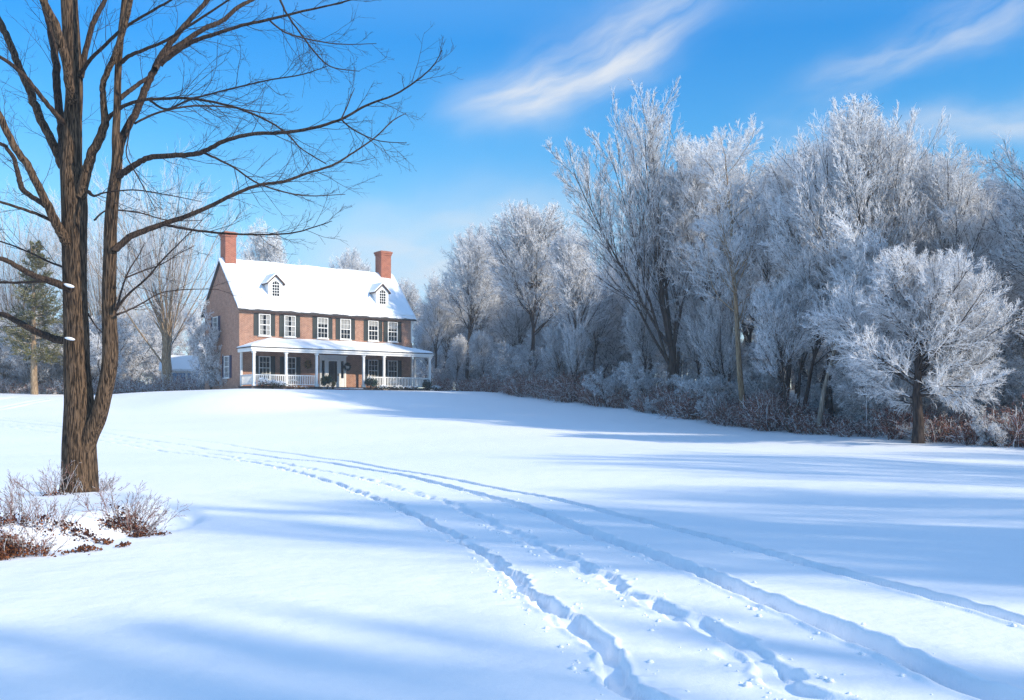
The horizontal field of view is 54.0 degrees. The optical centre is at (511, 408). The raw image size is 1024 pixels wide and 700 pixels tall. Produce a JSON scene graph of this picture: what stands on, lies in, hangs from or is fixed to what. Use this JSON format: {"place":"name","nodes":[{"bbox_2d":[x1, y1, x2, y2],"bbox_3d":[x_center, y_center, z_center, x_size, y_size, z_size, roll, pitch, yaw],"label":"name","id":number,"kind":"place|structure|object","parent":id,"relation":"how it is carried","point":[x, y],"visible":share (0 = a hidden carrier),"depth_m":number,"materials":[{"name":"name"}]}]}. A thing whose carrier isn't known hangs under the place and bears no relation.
{"place":"outdoors","nodes":[
{"label":"outdoors","id":0,"kind":"place"},
{"bbox_2d":[0,389,1023,699],"bbox_3d":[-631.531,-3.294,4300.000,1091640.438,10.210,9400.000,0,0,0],"label":"snow ground","id":1,"kind":"structure","parent":0,"point":[266,569],"depth_m":10.77,"materials":[{"name":"white snow"}]},
{"bbox_2d":[0,317,30,383],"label":"frosted shrub","id":2,"kind":"object","parent":1,"relation":"on","point":[6,373],"visible":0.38,"depth_m":84.86,"materials":[{"name":"white plant"}]},
{"bbox_2d":[0,472,45,535],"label":"bed shrub","id":3,"kind":"object","parent":1,"relation":"on","point":[13,520],"visible":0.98,"depth_m":11.54,"materials":[{"name":"brown plant"}]},
{"bbox_2d":[0,240,62,394],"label":"pine tree","id":4,"kind":"object","parent":1,"relation":"on","point":[45,354],"visible":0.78,"depth_m":79.77,"materials":[{"name":"green plant"}]},
{"bbox_2d":[3,330,62,385],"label":"frosted shrub","id":5,"kind":"object","parent":1,"relation":"on","point":[47,368],"visible":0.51,"depth_m":83.48,"materials":[{"name":"white plant"}]},
{"bbox_2d":[0,522,75,560],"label":"bed shrub","id":6,"kind":"object","parent":1,"relation":"on","point":[37,547],"visible":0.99,"depth_m":10.83,"materials":[{"name":"brown plant"}]},
{"bbox_2d":[0,460,85,495],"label":"bed shrub","id":7,"kind":"object","parent":1,"relation":"on","point":[54,491],"visible":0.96,"depth_m":15.27,"materials":[{"name":"brown plant"}]},
{"bbox_2d":[0,482,87,536],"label":"bed shrub","id":8,"kind":"object","parent":1,"relation":"on","point":[38,516],"visible":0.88,"depth_m":11.79,"materials":[{"name":"brown plant"}]},
{"bbox_2d":[0,176,127,332],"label":"willow tree","id":9,"kind":"object","parent":1,"relation":"on","point":[10,292],"visible":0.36,"depth_m":107.09,"materials":[{"name":"beige plant"}]},
{"bbox_2d":[54,520,106,542],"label":"leaf clump","id":10,"kind":"object","parent":1,"relation":"on","point":[86,532],"visible":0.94,"depth_m":11.88,"materials":[{"name":"brown plant"}]},
{"bbox_2d":[48,312,129,376],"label":"frosted shrub","id":11,"kind":"object","parent":1,"relation":"on","point":[98,326],"visible":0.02,"depth_m":84.62,"materials":[{"name":"white plant"}]},
{"bbox_2d":[22,181,168,328],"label":"willow tree","id":12,"kind":"object","parent":1,"relation":"on","point":[97,289],"visible":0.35,"depth_m":102.24,"materials":[{"name":"beige plant"}]},
{"bbox_2d":[44,316,148,393],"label":"frosted shrub","id":13,"kind":"object","parent":1,"relation":"on","point":[95,355],"visible":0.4,"depth_m":84.08,"materials":[{"name":"white plant"}]},
{"bbox_2d":[0,369,204,393],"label":"undergrowth","id":14,"kind":"object","parent":1,"relation":"on","point":[131,386],"visible":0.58,"depth_m":81.42,"materials":[{"name":"grey plant"}]},
{"bbox_2d":[94,515,149,537],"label":"bed shrub","id":15,"kind":"object","parent":1,"relation":"on","point":[118,525],"visible":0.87,"depth_m":12.47,"materials":[{"name":"brown plant"}]},
{"bbox_2d":[89,315,161,382],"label":"frosted shrub","id":16,"kind":"object","parent":1,"relation":"on","point":[136,361],"visible":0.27,"depth_m":89.22,"materials":[{"name":"white plant"}]},
{"bbox_2d":[71,474,192,534],"bbox_3d":[-4.878,1.227,12.842,2.052,0.815,1.467,0,0,44],"label":"bed shrub","id":17,"kind":"object","parent":1,"relation":"on","point":[131,506],"visible":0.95,"depth_m":12.84,"materials":[{"name":"brown plant"}]},
{"bbox_2d":[116,284,149,339],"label":"frosted tree","id":18,"kind":"object","parent":1,"relation":"on","point":[141,315],"visible":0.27,"depth_m":124.90,"materials":[{"name":"white plant"}]},
{"bbox_2d":[89,315,177,381],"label":"frosted shrub","id":19,"kind":"object","parent":1,"relation":"on","point":[137,339],"visible":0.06,"depth_m":99.20,"materials":[{"name":"white plant"}]},
{"bbox_2d":[106,505,171,537],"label":"bed shrub","id":20,"kind":"object","parent":1,"relation":"on","point":[134,524],"visible":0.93,"depth_m":12.62,"materials":[{"name":"brown plant"}]},
{"bbox_2d":[17,138,265,390],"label":"willow tree","id":21,"kind":"object","parent":1,"relation":"on","point":[167,324],"visible":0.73,"depth_m":81.08,"materials":[{"name":"beige plant"}]},
{"bbox_2d":[151,304,192,352],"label":"frosted tree","id":22,"kind":"object","parent":1,"relation":"on","point":[179,335],"visible":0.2,"depth_m":113.03,"materials":[{"name":"white plant"}]},
{"bbox_2d":[159,355,199,389],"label":"garden shed","id":23,"kind":"structure","parent":1,"relation":"on","point":[180,363],"depth_m":84.01,"materials":[{"name":"paint"}]},
{"bbox_2d":[183,296,221,389],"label":"frosted shrub","id":24,"kind":"object","parent":1,"relation":"on","point":[205,349],"visible":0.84,"depth_m":74.42,"materials":[{"name":"white plant"}]},
{"bbox_2d":[0,0,461,492],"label":"bare tree","id":25,"kind":"object","parent":1,"relation":"on","point":[85,414],"visible":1,"depth_m":15.85,"materials":[{"name":"brown plant"}]},
{"bbox_2d":[214,217,293,267],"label":"frosted tree","id":26,"kind":"object","parent":1,"relation":"on","point":[269,250],"visible":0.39,"depth_m":117.56,"materials":[{"name":"white plant"}]},
{"bbox_2d":[200,231,433,390],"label":"brick house","id":27,"kind":"structure","parent":1,"relation":"on","point":[282,322],"depth_m":75.73,"materials":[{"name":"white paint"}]},
{"bbox_2d":[258,356,270,380],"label":"window","id":28,"kind":"structure","parent":27,"relation":"in","point":[264,361],"depth_m":73.20,"materials":[{"name":"white glass"}]},
{"bbox_2d":[258,314,271,336],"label":"window","id":29,"kind":"structure","parent":27,"relation":"in","point":[264,316],"depth_m":73.18,"materials":[{"name":"white paint"}]},
{"bbox_2d":[283,315,296,337],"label":"window","id":30,"kind":"structure","parent":27,"relation":"in","point":[290,326],"depth_m":74.44,"materials":[{"name":"white paint"}]},
{"bbox_2d":[284,357,296,380],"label":"window","id":31,"kind":"structure","parent":27,"relation":"in","point":[291,360],"depth_m":74.50,"materials":[{"name":"white glass"}]},
{"bbox_2d":[316,317,328,339],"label":"window","id":32,"kind":"structure","parent":27,"relation":"in","point":[322,329],"depth_m":76.06,"materials":[{"name":"white paint"}]},
{"bbox_2d":[327,359,338,386],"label":"door","id":33,"kind":"structure","parent":27,"relation":"in","point":[332,364],"depth_m":76.60,"materials":[{"name":"white paint"}]},
{"bbox_2d":[368,320,378,341],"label":"window","id":34,"kind":"structure","parent":27,"relation":"in","point":[372,330],"depth_m":78.72,"materials":[{"name":"white paint"}]},
{"bbox_2d":[388,360,398,382],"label":"window","id":35,"kind":"structure","parent":27,"relation":"in","point":[392,365],"depth_m":79.84,"materials":[{"name":"grey glass"}]},
{"bbox_2d":[328,247,372,271],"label":"frosted tree","id":36,"kind":"object","parent":1,"relation":"on","point":[353,263],"visible":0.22,"depth_m":110.57,"materials":[{"name":"white plant"}]},
{"bbox_2d":[398,277,425,330],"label":"frosted tree","id":37,"kind":"object","parent":1,"relation":"on","point":[411,297],"visible":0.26,"depth_m":109.97,"materials":[{"name":"white plant"}]},
{"bbox_2d":[414,326,440,365],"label":"frosted tree","id":38,"kind":"object","parent":1,"relation":"on","point":[422,343],"visible":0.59,"depth_m":97.75,"materials":[{"name":"white plant"}]},
{"bbox_2d":[413,269,462,368],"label":"frosted tree","id":39,"kind":"object","parent":1,"relation":"on","point":[431,308],"visible":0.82,"depth_m":92.81,"materials":[{"name":"white plant"}]},
{"bbox_2d":[427,360,454,384],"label":"frosted shrub","id":40,"kind":"object","parent":1,"relation":"on","point":[449,374],"visible":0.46,"depth_m":89.51,"materials":[{"name":"white plant"}]},
{"bbox_2d":[417,290,467,367],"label":"frosted tree","id":41,"kind":"object","parent":1,"relation":"on","point":[461,329],"visible":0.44,"depth_m":93.71,"materials":[{"name":"white plant"}]},
{"bbox_2d":[412,325,477,382],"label":"frosted shrub","id":42,"kind":"object","parent":1,"relation":"on","point":[439,362],"visible":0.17,"depth_m":102.30,"materials":[{"name":"white plant"}]},
{"bbox_2d":[445,334,469,380],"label":"frosted tree","id":43,"kind":"object","parent":1,"relation":"on","point":[459,352],"visible":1,"depth_m":86.63,"materials":[{"name":"white plant"}]},
{"bbox_2d":[433,223,506,380],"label":"frosted tree","id":44,"kind":"object","parent":1,"relation":"on","point":[476,249],"visible":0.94,"depth_m":86.75,"materials":[{"name":"white plant"}]},
{"bbox_2d":[455,348,494,380],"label":"frosted shrub","id":45,"kind":"object","parent":1,"relation":"on","point":[477,369],"visible":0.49,"depth_m":88.32,"materials":[{"name":"white plant"}]},
{"bbox_2d":[464,330,497,391],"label":"frosted tree","id":46,"kind":"object","parent":1,"relation":"on","point":[477,342],"visible":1,"depth_m":80.88,"materials":[{"name":"white plant"}]},
{"bbox_2d":[459,261,506,344],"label":"frosted tree","id":47,"kind":"object","parent":1,"relation":"on","point":[486,319],"visible":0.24,"depth_m":96.00,"materials":[{"name":"white plant"}]},
{"bbox_2d":[464,323,544,373],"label":"frosted shrub","id":48,"kind":"object","parent":1,"relation":"on","point":[490,331],"visible":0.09,"depth_m":93.70,"materials":[{"name":"white plant"}]},
{"bbox_2d":[488,253,542,352],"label":"frosted tree","id":49,"kind":"object","parent":1,"relation":"on","point":[501,306],"visible":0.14,"depth_m":98.03,"materials":[{"name":"white plant"}]},
{"bbox_2d":[491,283,540,349],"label":"frosted tree","id":50,"kind":"object","parent":1,"relation":"on","point":[515,324],"visible":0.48,"depth_m":90.52,"materials":[{"name":"white plant"}]},
{"bbox_2d":[491,342,549,388],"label":"frosted shrub","id":51,"kind":"object","parent":1,"relation":"on","point":[518,365],"visible":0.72,"depth_m":78.36,"materials":[{"name":"white plant"}]},
{"bbox_2d":[480,199,582,393],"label":"frosted tree","id":52,"kind":"object","parent":1,"relation":"on","point":[533,236],"visible":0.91,"depth_m":76.36,"materials":[{"name":"white plant"}]},
{"bbox_2d":[519,326,549,372],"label":"frosted tree","id":53,"kind":"object","parent":1,"relation":"on","point":[538,339],"visible":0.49,"depth_m":80.86,"materials":[{"name":"white plant"}]},
{"bbox_2d":[489,315,586,380],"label":"frosted shrub","id":54,"kind":"object","parent":1,"relation":"on","point":[498,353],"visible":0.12,"depth_m":88.60,"materials":[{"name":"white plant"}]},
{"bbox_2d":[541,321,573,386],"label":"frosted tree","id":55,"kind":"object","parent":1,"relation":"on","point":[557,341],"visible":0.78,"depth_m":73.84,"materials":[{"name":"white plant"}]},
{"bbox_2d":[505,333,614,383],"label":"frosted shrub","id":56,"kind":"object","parent":1,"relation":"on","point":[513,350],"visible":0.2,"depth_m":84.64,"materials":[{"name":"white plant"}]},
{"bbox_2d":[529,264,597,376],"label":"frosted tree","id":57,"kind":"object","parent":1,"relation":"on","point":[538,321],"visible":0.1,"depth_m":85.78,"materials":[{"name":"white plant"}]},
{"bbox_2d":[559,315,589,400],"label":"frosted tree","id":58,"kind":"object","parent":1,"relation":"on","point":[573,351],"visible":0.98,"depth_m":69.83,"materials":[{"name":"white plant"}]},
{"bbox_2d":[539,215,621,387],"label":"frosted tree","id":59,"kind":"object","parent":1,"relation":"on","point":[575,282],"visible":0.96,"depth_m":71.82,"materials":[{"name":"white plant"}]},
{"bbox_2d":[560,269,627,378],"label":"frosted tree","id":60,"kind":"object","parent":1,"relation":"on","point":[611,321],"visible":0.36,"depth_m":81.22,"materials":[{"name":"white plant"}]},
{"bbox_2d":[581,360,629,406],"bbox_3d":[6.288,-1.601,64.168,4.073,3.192,2.957,0,0,-36],"label":"edge shrub","id":61,"kind":"object","parent":1,"relation":"on","point":[616,382],"visible":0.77,"depth_m":63.95,"materials":[{"name":"white plant"}]},
{"bbox_2d":[570,296,665,384],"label":"frosted shrub","id":62,"kind":"object","parent":1,"relation":"on","point":[611,359],"visible":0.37,"depth_m":82.88,"materials":[{"name":"white plant"}]},
{"bbox_2d":[601,252,642,347],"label":"frosted tree","id":63,"kind":"object","parent":1,"relation":"on","point":[622,295],"visible":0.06,"depth_m":84.67,"materials":[{"name":"white plant"}]},
{"bbox_2d":[607,230,671,377],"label":"frosted tree","id":64,"kind":"object","parent":1,"relation":"on","point":[650,363],"visible":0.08,"depth_m":77.25,"materials":[{"name":"white plant"}]},
{"bbox_2d":[618,286,663,377],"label":"frosted tree","id":65,"kind":"object","parent":1,"relation":"on","point":[633,324],"visible":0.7,"depth_m":65.55,"materials":[{"name":"white plant"}]},
{"bbox_2d":[541,76,745,411],"bbox_3d":[7.919,-9.965,60.528,12.903,20.725,8.053,0,0,-6],"label":"frosted tree","id":66,"kind":"object","parent":1,"relation":"on","point":[648,211],"visible":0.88,"depth_m":60.21,"materials":[{"name":"white plant"}]},
{"bbox_2d":[619,351,682,409],"bbox_3d":[8.682,-1.666,61.866,4.340,3.865,4.486,0,0,18],"label":"frosted shrub","id":67,"kind":"object","parent":1,"relation":"on","point":[632,378],"visible":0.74,"depth_m":61.89,"materials":[{"name":"white plant"}]},
{"bbox_2d":[639,233,708,375],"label":"frosted tree","id":68,"kind":"object","parent":1,"relation":"on","point":[671,294],"visible":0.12,"depth_m":70.04,"materials":[{"name":"white plant"}]},
{"bbox_2d":[673,365,719,403],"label":"frosted shrub","id":69,"kind":"object","parent":1,"relation":"on","point":[706,372],"visible":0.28,"depth_m":57.01,"materials":[{"name":"white plant"}]},
{"bbox_2d":[646,319,747,381],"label":"frosted shrub","id":70,"kind":"object","parent":1,"relation":"on","point":[663,361],"visible":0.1,"depth_m":78.09,"materials":[{"name":"white plant"}]},
{"bbox_2d":[670,296,728,381],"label":"frosted tree","id":71,"kind":"object","parent":1,"relation":"on","point":[692,312],"visible":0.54,"depth_m":60.63,"materials":[{"name":"white plant"}]},
{"bbox_2d":[642,131,772,377],"bbox_3d":[11.344,-8.206,60.458,7.488,17.037,9.142,0,0,-22],"label":"frosted tree","id":72,"kind":"object","parent":1,"relation":"on","point":[687,186],"visible":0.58,"depth_m":59.24,"materials":[{"name":"white plant"}]},
{"bbox_2d":[694,391,728,420],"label":"edge shrub","id":73,"kind":"object","parent":1,"relation":"on","point":[704,401],"visible":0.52,"depth_m":53.37,"materials":[{"name":"white plant"}]},
{"bbox_2d":[661,308,768,380],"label":"frosted shrub","id":74,"kind":"object","parent":1,"relation":"on","point":[685,360],"visible":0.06,"depth_m":85.67,"materials":[{"name":"white plant"}]},
{"bbox_2d":[683,283,748,396],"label":"frosted tree","id":75,"kind":"object","parent":1,"relation":"on","point":[712,344],"visible":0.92,"depth_m":56.48,"materials":[{"name":"white plant"}]},
{"bbox_2d":[427,366,1023,447],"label":"undergrowth","id":76,"kind":"object","parent":1,"relation":"on","point":[767,413],"visible":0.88,"depth_m":49.00,"materials":[{"name":"brown plant"}]},
{"bbox_2d":[679,350,777,409],"bbox_3d":[12.386,-1.248,55.736,4.666,4.155,4.824,0,0,-35],"label":"frosted shrub","id":77,"kind":"object","parent":1,"relation":"on","point":[751,384],"visible":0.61,"depth_m":55.65,"materials":[{"name":"white plant"}]},
{"bbox_2d":[677,112,791,411],"bbox_3d":[12.273,-7.973,54.998,6.428,17.486,6.421,0,0,-1],"label":"frosted tree","id":78,"kind":"object","parent":1,"relation":"on","point":[715,233],"visible":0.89,"depth_m":54.43,"materials":[{"name":"beige plant"}]},
{"bbox_2d":[705,350,781,409],"bbox_3d":[13.101,-1.363,57.256,4.859,4.185,4.700,0,0,4],"label":"frosted shrub","id":79,"kind":"object","parent":1,"relation":"on","point":[711,383],"visible":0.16,"depth_m":56.04,"materials":[{"name":"white plant"}]},
{"bbox_2d":[715,160,806,402],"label":"frosted tree","id":80,"kind":"object","parent":1,"relation":"on","point":[750,197],"visible":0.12,"depth_m":60.32,"materials":[{"name":"white plant"}]},
{"bbox_2d":[708,129,832,401],"bbox_3d":[14.629,-7.264,54.551,7.038,16.002,7.144,0,0,39],"label":"frosted tree","id":81,"kind":"object","parent":1,"relation":"on","point":[782,178],"visible":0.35,"depth_m":53.63,"materials":[{"name":"white plant"}]},
{"bbox_2d":[743,276,823,432],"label":"frosted tree","id":82,"kind":"object","parent":1,"relation":"on","point":[776,332],"visible":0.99,"depth_m":47.12,"materials":[{"name":"white plant"}]},
{"bbox_2d":[769,262,827,406],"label":"frosted tree","id":83,"kind":"object","parent":1,"relation":"on","point":[801,364],"depth_m":52.89,"materials":[{"name":"white plant"}]},
{"bbox_2d":[752,217,845,417],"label":"frosted tree","id":84,"kind":"object","parent":1,"relation":"on","point":[800,276],"visible":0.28,"depth_m":48.49,"materials":[{"name":"white plant"}]},
{"bbox_2d":[743,334,879,391],"bbox_3d":[21.328,-3.756,64.391,9.569,8.522,9.893,0,0,-27],"label":"frosted shrub","id":85,"kind":"object","parent":1,"relation":"on","point":[816,369],"visible":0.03,"depth_m":64.13,"materials":[{"name":"white plant"}]},
{"bbox_2d":[807,376,853,419],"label":"frosted shrub","id":86,"kind":"object","parent":1,"relation":"on","point":[836,410],"visible":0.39,"depth_m":50.29,"materials":[{"name":"white plant"}]},
{"bbox_2d":[759,93,918,420],"bbox_3d":[16.360,-7.224,49.089,7.210,16.405,8.803,0,0,-25],"label":"frosted tree","id":87,"kind":"object","parent":1,"relation":"on","point":[859,123],"visible":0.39,"depth_m":48.08,"materials":[{"name":"white plant"}]},
{"bbox_2d":[801,201,909,433],"bbox_3d":[15.235,-4.025,45.611,5.001,10.446,5.297,0,0,-29],"label":"pale tree","id":88,"kind":"object","parent":1,"relation":"on","point":[861,251],"visible":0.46,"depth_m":44.41,"materials":[{"name":"white plant"}]},
{"bbox_2d":[787,97,950,414],"bbox_3d":[16.757,-7.075,46.987,7.646,16.623,5.685,0,0,-29],"label":"frosted tree","id":89,"kind":"object","parent":1,"relation":"on","point":[898,211],"visible":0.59,"depth_m":46.21,"materials":[{"name":"white plant"}]},
{"bbox_2d":[824,336,925,425],"bbox_3d":[16.411,-1.046,46.332,5.731,4.492,4.161,0,0,-30],"label":"frosted shrub","id":90,"kind":"object","parent":1,"relation":"on","point":[847,388],"visible":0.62,"depth_m":45.14,"materials":[{"name":"white plant"}]},
{"bbox_2d":[830,143,957,383],"bbox_3d":[21.301,-6.805,55.765,8.116,15.097,8.455,0,0,24],"label":"frosted tree","id":91,"kind":"object","parent":1,"relation":"on","point":[937,162],"visible":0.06,"depth_m":53.64,"materials":[{"name":"white plant"}]},
{"bbox_2d":[800,240,1023,443],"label":"dome tree","id":92,"kind":"object","parent":1,"relation":"on","point":[930,300],"visible":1,"depth_m":38.40,"materials":[{"name":"white plant"}]},
{"bbox_2d":[910,388,949,424],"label":"frosted shrub","id":93,"kind":"object","parent":1,"relation":"on","point":[938,405],"visible":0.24,"depth_m":46.71,"materials":[{"name":"white plant"}]},
{"bbox_2d":[901,125,1023,414],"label":"frosted tree","id":94,"kind":"object","parent":1,"relation":"on","point":[954,225],"visible":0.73,"depth_m":45.90,"materials":[{"name":"white plant"}]},
{"bbox_2d":[913,179,1023,418],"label":"frosted tree","id":95,"kind":"object","parent":1,"relation":"on","point":[1001,247],"visible":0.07,"depth_m":50.30,"materials":[{"name":"white plant"}]},
{"bbox_2d":[937,377,1003,420],"bbox_3d":[20.657,-0.226,44.645,2.609,2.818,3.595,0,0,-7],"label":"frosted shrub","id":96,"kind":"object","parent":1,"relation":"on","point":[946,408],"visible":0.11,"depth_m":45.07,"materials":[{"name":"white plant"}]},
{"bbox_2d":[937,362,1023,417],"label":"frosted shrub","id":97,"kind":"object","parent":1,"relation":"on","point":[988,405],"visible":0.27,"depth_m":42.61,"materials":[{"name":"white plant"}]},
{"bbox_2d":[953,247,1023,400],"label":"frosted tree","id":98,"kind":"object","parent":1,"relation":"on","point":[994,289],"visible":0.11,"depth_m":43.39,"materials":[{"name":"white plant"}]},
{"bbox_2d":[954,308,1023,397],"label":"frosted shrub","id":99,"kind":"object","parent":1,"relation":"on","point":[1019,351],"visible":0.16,"depth_m":53.11,"materials":[{"name":"white plant"}]},
{"bbox_2d":[960,130,1023,279],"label":"frosted tree","id":100,"kind":"object","parent":1,"relation":"on","point":[1017,228],"visible":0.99,"depth_m":42.43,"materials":[{"name":"white plant"}]},
{"bbox_2d":[968,405,1016,446],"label":"edge shrub","id":101,"kind":"object","parent":1,"relation":"on","point":[979,426],"visible":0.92,"depth_m":37.20,"materials":[{"name":"white plant"}]},
{"bbox_2d":[965,172,1023,323],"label":"frosted tree","id":102,"kind":"object","parent":1,"relation":"on","point":[998,206],"visible":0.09,"depth_m":56.37,"materials":[{"name":"white plant"}]},
{"bbox_2d":[981,354,1023,416],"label":"frosted shrub","id":103,"kind":"object","parent":1,"relation":"on","point":[1017,381],"visible":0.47,"depth_m":42.41,"materials":[{"name":"white plant"}]},
{"bbox_2d":[0,0,1023,389],"label":"sky","id":104,"kind":"structure","parent":0,"point":[532,72],"materials":[{"name":"blue"}]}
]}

